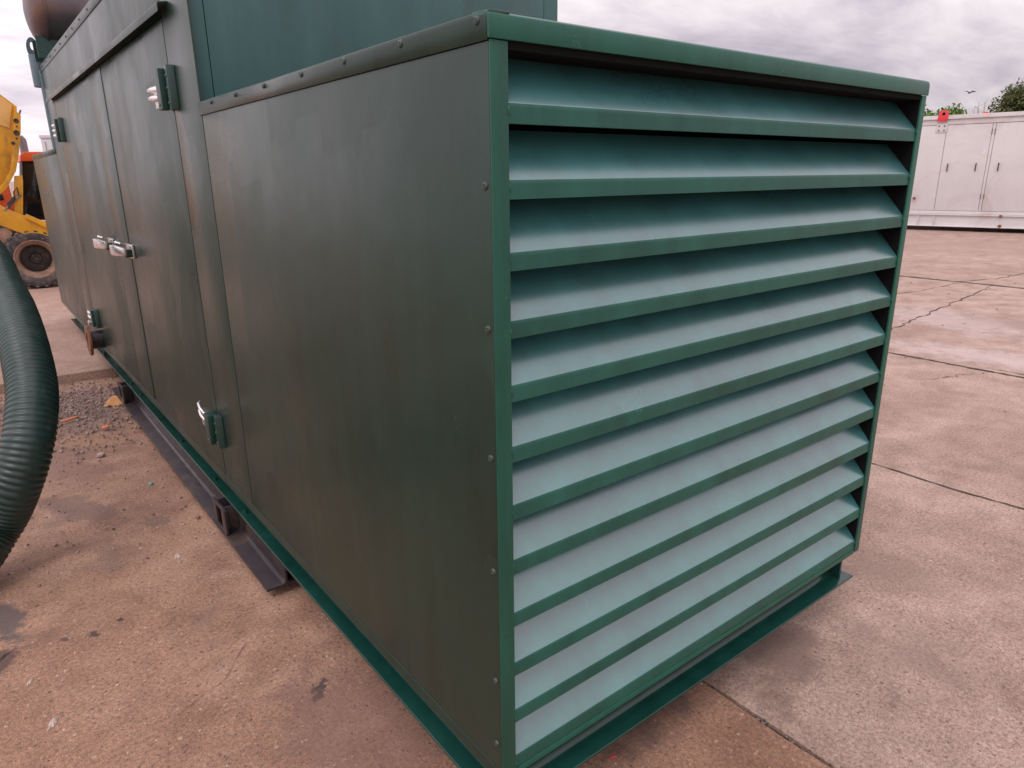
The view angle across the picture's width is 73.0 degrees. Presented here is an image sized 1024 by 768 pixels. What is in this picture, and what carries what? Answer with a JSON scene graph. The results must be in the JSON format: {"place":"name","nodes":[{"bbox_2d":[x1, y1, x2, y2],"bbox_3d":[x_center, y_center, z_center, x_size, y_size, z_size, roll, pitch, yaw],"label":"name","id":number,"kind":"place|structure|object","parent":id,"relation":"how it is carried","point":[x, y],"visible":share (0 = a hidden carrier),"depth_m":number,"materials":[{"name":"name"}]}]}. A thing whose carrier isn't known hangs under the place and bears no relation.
{"place":"outdoors","nodes":[
{"label":"outdoors","id":0,"kind":"place"},
{"bbox_2d":[9,182,13,196],"bbox_3d":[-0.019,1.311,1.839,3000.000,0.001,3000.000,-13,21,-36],"label":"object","id":1,"kind":"structure","parent":0,"point":[11,185],"depth_m":188.19,"materials":[{"name":"metal"}]},
{"bbox_2d":[734,703,808,753],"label":"joint dirt","id":2,"kind":"structure","parent":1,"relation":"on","point":[776,731],"depth_m":2.29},
{"bbox_2d":[972,97,988,113],"bbox_3d":[18.625,-9.170,28.022,0.681,4.508,0.799,-2,17,-5],"label":"bare shrub","id":3,"kind":"object","parent":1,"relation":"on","point":[979,109],"visible":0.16,"depth_m":27.31,"materials":[{"name":"grey plant"}]},
{"bbox_2d":[988,78,1023,112],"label":"olive tree","id":4,"kind":"object","parent":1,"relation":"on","point":[1012,100],"visible":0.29,"depth_m":40.12,"materials":[{"name":"green plant"}]},
{"bbox_2d":[0,220,117,393],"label":"concrete slab","id":5,"kind":"structure","parent":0,"point":[75,360],"depth_m":7.39,"materials":[{"name":"beige concrete"}]},
{"bbox_2d":[0,135,44,227],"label":"orange tractor","id":6,"kind":"object","parent":5,"relation":"on","point":[32,205],"visible":0.03,"depth_m":12.95,"materials":[{"name":"paint"}]},
{"bbox_2d":[0,94,57,287],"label":"wheeled loader","id":7,"kind":"object","parent":5,"relation":"on","point":[24,239],"visible":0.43,"depth_m":10.91,"materials":[{"name":"metal"}]},
{"bbox_2d":[39,135,53,151],"bbox_3d":[-9.201,-5.478,19.476,6.040,2.814,2.455,-1,17,-2],"label":"box container","id":8,"kind":"object","parent":5,"relation":"on","point":[46,142],"visible":0.06,"depth_m":17.87,"materials":[{"name":"white metal"}]},
{"bbox_2d":[0,375,829,767],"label":"yard panel","id":9,"kind":"object","parent":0,"point":[110,687],"visible":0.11,"depth_m":2.64,"materials":[{"name":"concrete"}]},
{"bbox_2d":[0,240,58,567],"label":"suction hose","id":10,"kind":"object","parent":9,"relation":"on","point":[28,435],"visible":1,"depth_m":3.17,"materials":[{"name":"plastic"}]},
{"bbox_2d":[47,716,58,730],"bbox_3d":[-1.559,1.149,2.350,0.027,0.007,0.070,-7,18,-20],"label":"mortar patch","id":11,"kind":"object","parent":9,"relation":"on","point":[52,722],"visible":1,"depth_m":2.35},
{"bbox_2d":[97,452,104,456],"bbox_3d":[-2.736,0.470,4.605,0.047,0.018,0.050,0,17,1],"label":"flat stone","id":12,"kind":"object","parent":9,"relation":"on","point":[101,454],"visible":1,"depth_m":4.59,"materials":[{"name":"beige stone"}]},
{"bbox_2d":[103,396,122,406],"bbox_3d":[-3.225,0.132,5.715,0.244,0.038,0.184,-7,18,-20],"label":"timber wedge","id":13,"kind":"object","parent":9,"relation":"on","point":[113,400],"visible":0.48,"depth_m":5.65,"materials":[{"name":"beige wood"}]},
{"bbox_2d":[184,644,244,709],"bbox_3d":[-1.076,1.078,2.563,0.056,0.001,0.420,4,17,14],"label":"crack","id":14,"kind":"object","parent":9,"relation":"on","point":[224,679],"visible":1,"depth_m":2.56,"materials":[{"name":"brown concrete"}]},
{"bbox_2d":[22,0,929,767],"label":"generator canopy","id":15,"kind":"object","parent":9,"relation":"on","point":[500,384],"visible":1,"depth_m":2.00,"materials":[{"name":"green metal"}]},
{"bbox_2d":[54,75,140,383],"bbox_3d":[-3.301,-1.204,5.480,0.008,2.082,1.929,-13,21,-36],"label":"door","id":16,"kind":"structure","parent":15,"relation":"in","point":[82,149],"depth_m":5.32,"materials":[{"name":"green paint"}]},
{"bbox_2d":[88,18,225,474],"bbox_3d":[-2.077,-0.761,3.967,0.008,2.082,2.034,-13,21,-36],"label":"door","id":17,"kind":"structure","parent":15,"relation":"in","point":[145,138],"depth_m":3.66,"materials":[{"name":"green paint"}]},
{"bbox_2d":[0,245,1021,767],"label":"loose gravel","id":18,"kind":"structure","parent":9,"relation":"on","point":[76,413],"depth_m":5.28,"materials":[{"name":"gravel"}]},
{"bbox_2d":[61,416,78,421],"bbox_3d":[-3.361,0.266,5.265,0.024,0.012,0.137,6,18,22],"label":"wood splinter","id":19,"kind":"object","parent":18,"relation":"on","point":[68,419],"visible":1,"depth_m":5.26,"materials":[{"name":"orange wood"}]},
{"bbox_2d":[604,745,621,758],"bbox_3d":[0.324,1.172,2.197,0.029,0.012,0.075,14,22,39],"label":"wire scrap","id":20,"kind":"object","parent":9,"relation":"on","point":[612,756],"visible":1,"depth_m":2.19,"materials":[{"name":"metal"}]},
{"bbox_2d":[0,0,1023,181],"label":"sky","id":21,"kind":"structure","parent":0,"point":[958,47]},
{"bbox_2d":[702,464,1023,767],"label":"yard panel","id":22,"kind":"object","parent":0,"point":[903,647],"visible":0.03,"depth_m":2.66,"materials":[{"name":"concrete"}]},
{"bbox_2d":[872,463,1023,508],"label":"crack","id":23,"kind":"object","parent":22,"relation":"on","point":[949,487],"visible":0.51,"depth_m":4.00,"materials":[{"name":"concrete"}]},
{"bbox_2d":[924,103,967,115],"bbox_3d":[22.714,-12.641,37.982,3.768,5.426,5.264,-13,21,-36],"label":"fresh green tree","id":24,"kind":"object","parent":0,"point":[955,111],"visible":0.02,"depth_m":36.47,"materials":[{"name":"green plant"}]},
{"bbox_2d":[871,353,1023,509],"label":"yard panel","id":25,"kind":"object","parent":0,"point":[954,431],"visible":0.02,"depth_m":4.96,"materials":[{"name":"concrete"}]},
{"bbox_2d":[889,352,1023,377],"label":"crack","id":26,"kind":"object","parent":25,"relation":"on","point":[957,365],"visible":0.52,"depth_m":6.52,"materials":[{"name":"concrete"}]},
{"bbox_2d":[888,277,1023,376],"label":"yard panel","id":27,"kind":"object","parent":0,"point":[941,334],"visible":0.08,"depth_m":8.26,"materials":[{"name":"concrete"}]},
{"bbox_2d":[892,286,988,328],"bbox_3d":[5.930,-1.072,9.431,4.766,0.001,0.072,-16,23,-41],"label":"crack","id":28,"kind":"object","parent":27,"relation":"on","point":[940,307],"visible":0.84,"depth_m":9.22,"materials":[{"name":"concrete"}]},
{"bbox_2d":[900,225,1023,288],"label":"yard panel","id":29,"kind":"object","parent":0,"point":[964,256],"depth_m":15.02,"materials":[{"name":"concrete"}]},
{"bbox_2d":[900,275,1018,287],"bbox_3d":[9.437,-0.932,8.836,0.164,0.001,11.998,-13,21,-36],"label":"crack","id":30,"kind":"object","parent":29,"relation":"on","point":[967,282],"visible":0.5,"depth_m":11.32,"materials":[{"name":"concrete"}]},
{"bbox_2d":[907,110,1023,228],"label":"white container","id":31,"kind":"object","parent":29,"relation":"on","point":[969,171],"visible":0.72,"depth_m":20.34,"materials":[{"name":"metal"}]},
{"bbox_2d":[934,123,992,210],"bbox_3d":[13.316,-6.372,20.440,1.145,2.436,0.103,13,21,37],"label":"door","id":32,"kind":"structure","parent":31,"relation":"in","point":[966,147],"depth_m":20.44,"materials":[{"name":"white paint"}]},
{"bbox_2d":[981,122,1023,211],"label":"door","id":33,"kind":"structure","parent":31,"relation":"in","point":[1004,189],"depth_m":19.81,"materials":[{"name":"white paint"}]}
]}

